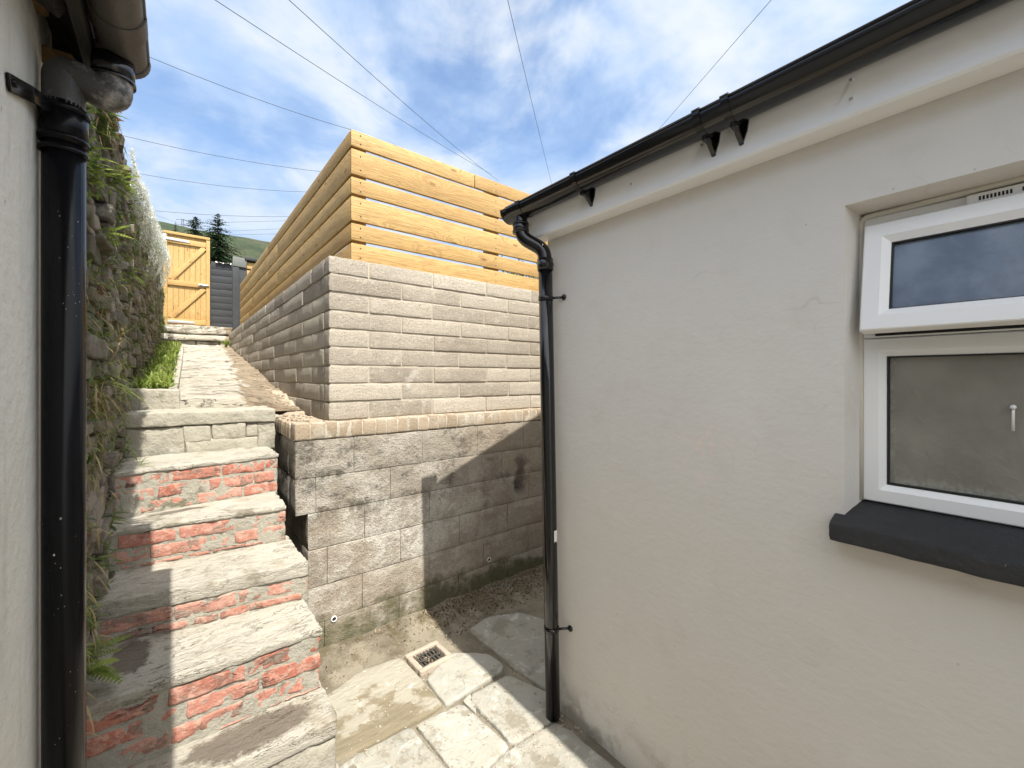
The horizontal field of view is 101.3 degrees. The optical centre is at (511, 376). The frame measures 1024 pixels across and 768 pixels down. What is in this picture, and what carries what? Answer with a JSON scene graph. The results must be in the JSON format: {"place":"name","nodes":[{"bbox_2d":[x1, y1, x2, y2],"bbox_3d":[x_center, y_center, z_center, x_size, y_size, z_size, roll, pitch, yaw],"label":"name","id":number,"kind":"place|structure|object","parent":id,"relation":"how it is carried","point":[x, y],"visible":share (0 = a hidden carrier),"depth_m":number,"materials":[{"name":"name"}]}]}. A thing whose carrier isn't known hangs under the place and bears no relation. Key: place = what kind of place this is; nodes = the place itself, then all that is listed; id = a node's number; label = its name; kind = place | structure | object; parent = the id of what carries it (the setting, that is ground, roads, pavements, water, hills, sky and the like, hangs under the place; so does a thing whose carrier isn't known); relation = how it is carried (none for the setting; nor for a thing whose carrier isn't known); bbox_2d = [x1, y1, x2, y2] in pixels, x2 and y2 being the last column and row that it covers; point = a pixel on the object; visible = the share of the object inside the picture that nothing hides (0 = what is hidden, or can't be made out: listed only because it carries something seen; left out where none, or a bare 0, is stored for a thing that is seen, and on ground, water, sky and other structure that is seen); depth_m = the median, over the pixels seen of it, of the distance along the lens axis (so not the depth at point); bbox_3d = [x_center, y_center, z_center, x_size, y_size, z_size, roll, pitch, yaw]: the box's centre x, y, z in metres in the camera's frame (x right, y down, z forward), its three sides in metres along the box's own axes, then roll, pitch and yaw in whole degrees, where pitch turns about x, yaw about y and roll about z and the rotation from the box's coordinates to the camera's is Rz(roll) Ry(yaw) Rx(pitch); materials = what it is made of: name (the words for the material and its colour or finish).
{"place":"outdoors","nodes":[
{"label":"outdoors","id":0,"kind":"place"},
{"bbox_2d":[147,220,269,323],"bbox_3d":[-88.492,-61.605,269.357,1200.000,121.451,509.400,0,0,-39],"label":"hill","id":1,"kind":"structure","parent":0,"point":[252,248],"depth_m":196.88,"materials":[{"name":"green plant"}]},
{"bbox_2d":[159,216,211,275],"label":"conifer tree","id":2,"kind":"object","parent":1,"relation":"on","point":[195,225],"visible":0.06,"depth_m":65.82,"materials":[{"name":"green plant"}]},
{"bbox_2d":[121,135,320,171],"bbox_3d":[-18.098,-14.549,26.994,16.703,1.473,0.024,0,0,-35],"label":"overhead wire","id":3,"kind":"object","parent":1,"relation":"on","point":[219,156],"visible":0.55,"depth_m":26.59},
{"bbox_2d":[143,174,299,191],"bbox_3d":[-21.115,-14.710,30.996,16.692,2.167,0.024,0,0,-35],"label":"overhead wire","id":4,"kind":"object","parent":1,"relation":"on","point":[226,186],"visible":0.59,"depth_m":31.00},
{"bbox_2d":[200,213,245,269],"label":"conifer tree","id":5,"kind":"object","parent":1,"relation":"on","point":[217,254],"visible":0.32,"depth_m":59.89,"materials":[{"name":"green plant"}]},
{"bbox_2d":[161,211,288,216],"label":"overhead wire","id":6,"kind":"object","parent":1,"relation":"on","point":[227,215],"visible":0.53,"depth_m":63.32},
{"bbox_2d":[150,57,350,129],"bbox_3d":[-12.077,-12.639,18.122,0.020,0.726,10.707,0,0,43],"label":"overhead wire","id":7,"kind":"object","parent":1,"relation":"on","point":[247,95],"visible":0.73,"depth_m":18.60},
{"bbox_2d":[215,0,488,172],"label":"overhead wire","id":8,"kind":"object","parent":1,"relation":"on","point":[329,74],"visible":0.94,"depth_m":12.03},
{"bbox_2d":[179,344,299,410],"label":"path","id":9,"kind":"structure","parent":0,"point":[216,376],"depth_m":3.62,"materials":[{"name":"beige stone"}]},
{"bbox_2d":[289,0,495,178],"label":"overhead wire","id":10,"kind":"object","parent":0,"point":[377,79],"visible":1,"depth_m":12.15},
{"bbox_2d":[279,498,625,767],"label":"ground","id":11,"kind":"structure","parent":0,"point":[350,668],"depth_m":2.55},
{"bbox_2d":[0,0,94,767],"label":"old house","id":12,"kind":"structure","parent":11,"relation":"on","point":[35,35],"depth_m":0.79,"materials":[{"name":"paint"}]},
{"bbox_2d":[5,38,136,767],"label":"downpipe","id":13,"kind":"object","parent":12,"relation":"attached to","point":[70,87],"visible":0.99,"depth_m":0.88,"materials":[{"name":"black plastic"}]},
{"bbox_2d":[85,0,150,79],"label":"rain gutter","id":14,"kind":"object","parent":12,"relation":"attached to","point":[120,27],"visible":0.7,"depth_m":0.87,"materials":[{"name":"plastic"}]},
{"bbox_2d":[86,102,164,672],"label":"stone wall","id":15,"kind":"structure","parent":11,"relation":"on","point":[102,213],"depth_m":1.70,"materials":[{"name":"stone"}]},
{"bbox_2d":[87,555,114,572],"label":"fern","id":16,"kind":"object","parent":15,"relation":"attached to","point":[97,558],"visible":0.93,"depth_m":1.44,"materials":[{"name":"green plant"}]},
{"bbox_2d":[94,264,111,316],"bbox_3d":[-1.509,-0.307,1.539,0.061,0.246,0.234,0,0,-39],"label":"sedum","id":17,"kind":"object","parent":15,"relation":"attached to","point":[100,291],"visible":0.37,"depth_m":1.54,"materials":[{"name":"green plant"}]},
{"bbox_2d":[88,147,119,190],"bbox_3d":[-1.392,-0.696,1.426,0.124,0.150,0.195,0,0,-20],"label":"leaf clump","id":18,"kind":"object","parent":15,"relation":"attached to","point":[100,173],"visible":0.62,"depth_m":1.43,"materials":[{"name":"green plant"}]},
{"bbox_2d":[100,313,118,350],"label":"leaf clump","id":19,"kind":"object","parent":15,"relation":"attached to","point":[107,334],"visible":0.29,"depth_m":1.65,"materials":[{"name":"green plant"}]},
{"bbox_2d":[96,107,128,144],"bbox_3d":[-1.553,-0.995,1.627,0.103,0.174,0.177,0,0,-39],"label":"leaf clump","id":20,"kind":"object","parent":15,"relation":"attached to","point":[104,119],"visible":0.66,"depth_m":1.61,"materials":[{"name":"green plant"}]},
{"bbox_2d":[91,382,137,448],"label":"dead grass","id":21,"kind":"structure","parent":15,"relation":"hanging from","point":[101,405],"depth_m":1.51,"materials":[{"name":"plant"}]},
{"bbox_2d":[102,498,127,532],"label":"fern","id":22,"kind":"object","parent":15,"relation":"attached to","point":[113,527],"visible":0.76,"depth_m":1.64,"materials":[{"name":"green plant"}]},
{"bbox_2d":[99,225,133,245],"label":"fern","id":23,"kind":"object","parent":15,"relation":"attached to","point":[114,229],"visible":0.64,"depth_m":1.60,"materials":[{"name":"green plant"}]},
{"bbox_2d":[108,326,124,363],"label":"seed stalk","id":24,"kind":"object","parent":15,"relation":"on","point":[121,335],"visible":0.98,"depth_m":1.57,"materials":[{"name":"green plant"}]},
{"bbox_2d":[111,112,123,131],"bbox_3d":[-1.809,-1.241,1.913,0.062,0.268,0.284,0,0,-39],"label":"sedum","id":25,"kind":"object","parent":15,"relation":"on","point":[117,120],"visible":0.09,"depth_m":1.93,"materials":[{"name":"green plant"}]},
{"bbox_2d":[105,165,138,200],"bbox_3d":[-1.677,-0.820,1.805,0.102,0.129,0.149,0,0,-21],"label":"fern","id":26,"kind":"object","parent":15,"relation":"attached to","point":[122,182],"visible":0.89,"depth_m":1.79,"materials":[{"name":"green plant"}]},
{"bbox_2d":[113,268,131,297],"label":"leaf clump","id":27,"kind":"object","parent":15,"relation":"attached to","point":[120,280],"visible":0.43,"depth_m":1.91,"materials":[{"name":"green plant"}]},
{"bbox_2d":[86,102,162,656],"bbox_3d":[-3.362,-0.331,3.887,0.102,3.056,7.034,0,0,-38],"label":"wall moss","id":28,"kind":"object","parent":15,"relation":"attached to","point":[93,167],"depth_m":1.60,"materials":[{"name":"green plant"}]},
{"bbox_2d":[94,303,155,402],"bbox_3d":[-1.465,-0.071,1.554,0.310,0.392,0.255,0,0,-2],"label":"grass tuft","id":29,"kind":"object","parent":15,"relation":"hanging from","point":[111,379],"visible":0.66,"depth_m":1.52,"materials":[{"name":"green plant"}]},
{"bbox_2d":[86,110,164,739],"bbox_3d":[-3.176,-0.169,3.700,0.121,3.081,6.518,0,0,-38],"label":"dry creeper","id":30,"kind":"object","parent":15,"relation":"attached to","point":[98,529],"visible":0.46,"depth_m":1.46,"materials":[{"name":"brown plant"}]},
{"bbox_2d":[120,310,134,352],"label":"leaf clump","id":31,"kind":"object","parent":15,"relation":"attached to","point":[127,333],"visible":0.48,"depth_m":2.21,"materials":[{"name":"green plant"}]},
{"bbox_2d":[123,257,144,288],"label":"fern","id":32,"kind":"object","parent":15,"relation":"attached to","point":[131,274],"visible":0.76,"depth_m":2.15,"materials":[{"name":"green plant"}]},
{"bbox_2d":[137,259,152,281],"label":"leaf clump","id":33,"kind":"object","parent":15,"relation":"attached to","point":[139,276],"visible":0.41,"depth_m":2.92,"materials":[{"name":"green plant"}]},
{"bbox_2d":[127,147,171,295],"bbox_3d":[-3.680,-1.350,4.358,0.171,1.125,5.228,0,0,-38],"label":"flowering shrub","id":34,"kind":"object","parent":15,"relation":"on","point":[160,238],"visible":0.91,"depth_m":3.27,"materials":[{"name":"white plant"}]},
{"bbox_2d":[160,309,166,332],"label":"wall plant","id":35,"kind":"object","parent":15,"relation":"attached to","point":[163,318],"depth_m":6.80,"materials":[{"name":"green plant"}]},
{"bbox_2d":[86,406,338,767],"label":"stone staircase","id":36,"kind":"structure","parent":11,"relation":"on","point":[213,616],"depth_m":1.62,"materials":[{"name":"grey stone"}]},
{"bbox_2d":[86,634,130,683],"bbox_3d":[-1.259,0.880,1.291,0.123,0.143,0.141,0,0,-39],"label":"fern","id":37,"kind":"object","parent":36,"relation":"on","point":[98,665],"visible":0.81,"depth_m":1.28,"materials":[{"name":"green plant"}]},
{"bbox_2d":[128,448,156,466],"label":"grass sprig","id":38,"kind":"object","parent":36,"relation":"on","point":[139,459],"depth_m":2.03,"materials":[{"name":"green plant"}]},
{"bbox_2d":[128,341,183,409],"bbox_3d":[-3.717,-0.159,4.518,0.357,0.806,5.099,0,0,-39],"label":"planter","id":39,"kind":"object","parent":36,"relation":"on","point":[164,398],"visible":0.53,"depth_m":2.57,"materials":[{"name":"stone"}]},
{"bbox_2d":[130,340,184,388],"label":"weeds","id":40,"kind":"object","parent":39,"relation":"in","point":[159,359],"visible":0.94,"depth_m":3.55,"materials":[{"name":"green plant"}]},
{"bbox_2d":[327,658,441,759],"bbox_3d":[-0.701,1.626,2.078,0.549,0.048,0.498,0,0,-39],"label":"flagstone","id":41,"kind":"object","parent":11,"relation":"on","point":[365,687],"visible":0.85,"depth_m":2.05,"materials":[{"name":"beige stone"}]},
{"bbox_2d":[340,728,444,767],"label":"flagstone","id":42,"kind":"object","parent":11,"relation":"on","point":[389,750],"visible":0.99,"depth_m":1.78,"materials":[{"name":"beige stone"}]},
{"bbox_2d":[269,389,542,648],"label":"retaining wall","id":43,"kind":"structure","parent":11,"relation":"on","point":[388,519],"depth_m":2.77,"materials":[{"name":"grey concrete"}]},
{"bbox_2d":[243,371,313,421],"bbox_3d":[-2.001,0.103,3.465,0.192,0.338,2.451,0,0,-39],"label":"rubble debris","id":44,"kind":"object","parent":43,"relation":"on","point":[295,417],"visible":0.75,"depth_m":2.85,"materials":[{"name":"beige stone"}]},
{"bbox_2d":[229,256,540,420],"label":"block wall","id":45,"kind":"structure","parent":43,"relation":"on","point":[331,338],"depth_m":2.94,"materials":[{"name":"concrete block"}]},
{"bbox_2d":[240,129,547,324],"bbox_3d":[-1.743,-1.101,5.725,2.735,0.922,5.729,0,0,-39],"label":"slatted fence","id":46,"kind":"object","parent":45,"relation":"on","point":[334,212],"visible":0.7,"depth_m":3.06,"materials":[{"name":"yellow wood"}]},
{"bbox_2d":[405,640,452,677],"bbox_3d":[-0.474,1.621,2.404,0.218,0.062,0.198,0,0,-39],"label":"drain","id":47,"kind":"object","parent":11,"relation":"on","point":[421,670],"visible":0.88,"depth_m":2.39,"materials":[{"name":"stone"}]},
{"bbox_2d":[414,648,440,665],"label":"leaf litter","id":48,"kind":"object","parent":47,"relation":"on","point":[425,660],"visible":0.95,"depth_m":2.39,"materials":[{"name":"brown plant"}]},
{"bbox_2d":[322,565,543,692],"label":"ground litter","id":49,"kind":"object","parent":11,"relation":"on","point":[472,596],"visible":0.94,"depth_m":2.95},
{"bbox_2d":[417,705,508,767],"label":"flagstone","id":50,"kind":"object","parent":11,"relation":"on","point":[464,736],"visible":0.96,"depth_m":1.86,"materials":[{"name":"beige stone"}]},
{"bbox_2d":[427,653,503,706],"bbox_3d":[-0.269,1.626,2.305,0.398,0.049,0.325,0,0,-39],"label":"flagstone","id":51,"kind":"object","parent":11,"relation":"on","point":[472,677],"visible":0.93,"depth_m":2.26,"materials":[{"name":"beige stone"}]},
{"bbox_2d":[463,694,475,714],"bbox_3d":[-0.210,1.625,2.065,0.046,0.030,0.137,0,0,-21],"label":"stone chip","id":52,"kind":"object","parent":11,"relation":"on","point":[468,703],"visible":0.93,"depth_m":2.07,"materials":[{"name":"beige stone"}]},
{"bbox_2d":[326,628,613,767],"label":"gravel","id":53,"kind":"structure","parent":11,"relation":"on","point":[544,757],"depth_m":1.96,"materials":[{"name":"beige gravel"}]},
{"bbox_2d":[469,612,544,690],"bbox_3d":[0.118,1.626,2.570,0.497,0.048,0.738,0,0,-39],"label":"flagstone","id":54,"kind":"object","parent":11,"relation":"on","point":[521,651],"visible":0.74,"depth_m":2.56,"materials":[{"name":"grey stone"}]},
{"bbox_2d":[471,676,560,745],"bbox_3d":[0.028,1.627,2.077,0.356,0.046,0.385,0,0,-39],"label":"flagstone","id":55,"kind":"object","parent":11,"relation":"on","point":[497,699],"visible":0.85,"depth_m":2.04,"materials":[{"name":"beige stone"}]},
{"bbox_2d":[491,723,613,767],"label":"flagstone","id":56,"kind":"object","parent":11,"relation":"on","point":[553,752],"visible":0.99,"depth_m":1.79,"materials":[{"name":"beige stone"}]},
{"bbox_2d":[115,0,910,278],"label":"sky","id":57,"kind":"structure","parent":0,"point":[603,76],"materials":[{"name":"blue"}]},
{"bbox_2d":[508,2,551,183],"bbox_3d":[0.108,-7.640,9.198,0.011,4.753,26.741,0,0,9],"label":"overhead wire","id":58,"kind":"object","parent":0,"point":[526,79],"visible":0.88,"depth_m":10.59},
{"bbox_2d":[659,0,770,128],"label":"overhead wire","id":59,"kind":"object","parent":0,"point":[719,59],"visible":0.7,"depth_m":9.98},
{"bbox_2d":[528,0,1023,767],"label":"rendered house","id":60,"kind":"structure","parent":0,"point":[788,362],"depth_m":1.24,"materials":[{"name":"white paint"}]},
{"bbox_2d":[512,216,572,721],"bbox_3d":[0.147,0.414,2.026,0.299,2.390,0.103,0,0,24],"label":"downpipe","id":61,"kind":"object","parent":60,"relation":"attached to","point":[539,248],"visible":1,"depth_m":1.99,"materials":[{"name":"black plastic"}]},
{"bbox_2d":[500,0,1012,224],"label":"rain gutter","id":62,"kind":"object","parent":60,"relation":"attached to","point":[903,26],"visible":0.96,"depth_m":1.17,"materials":[{"name":"black plastic"}]},
{"bbox_2d":[829,176,1023,587],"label":"window","id":63,"kind":"structure","parent":60,"relation":"in","point":[941,281],"depth_m":1.08,"materials":[{"name":"white plastic"}]},
{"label":"terrain","id":64,"kind":"structure","parent":0,"visible":0},
{"bbox_2d":[160,324,231,358],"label":"stone steps","id":65,"kind":"structure","parent":64,"relation":"on","point":[198,335],"depth_m":7.20,"materials":[{"name":"beige stone"}]},
{"bbox_2d":[163,230,209,325],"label":"timber gate","id":66,"kind":"structure","parent":65,"relation":"on","point":[186,287],"depth_m":8.31,"materials":[{"name":"yellow wood"}]},
{"bbox_2d":[210,261,231,327],"bbox_3d":[-5.993,-1.619,8.718,0.471,1.479,0.093,0,0,-39],"label":"black fence","id":67,"kind":"object","parent":65,"relation":"on","point":[220,283],"visible":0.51,"depth_m":8.65,"materials":[{"name":"grey wood"}]},
{"bbox_2d":[232,256,257,330],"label":"timber shed","id":68,"kind":"structure","parent":65,"relation":"on","point":[241,268],"depth_m":7.56,"materials":[{"name":"grey wood"}]},
{"bbox_2d":[501,255,537,278],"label":"garden plant","id":69,"kind":"object","parent":64,"relation":"on","point":[519,274],"visible":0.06,"depth_m":3.90,"materials":[{"name":"green plant"}]}
]}

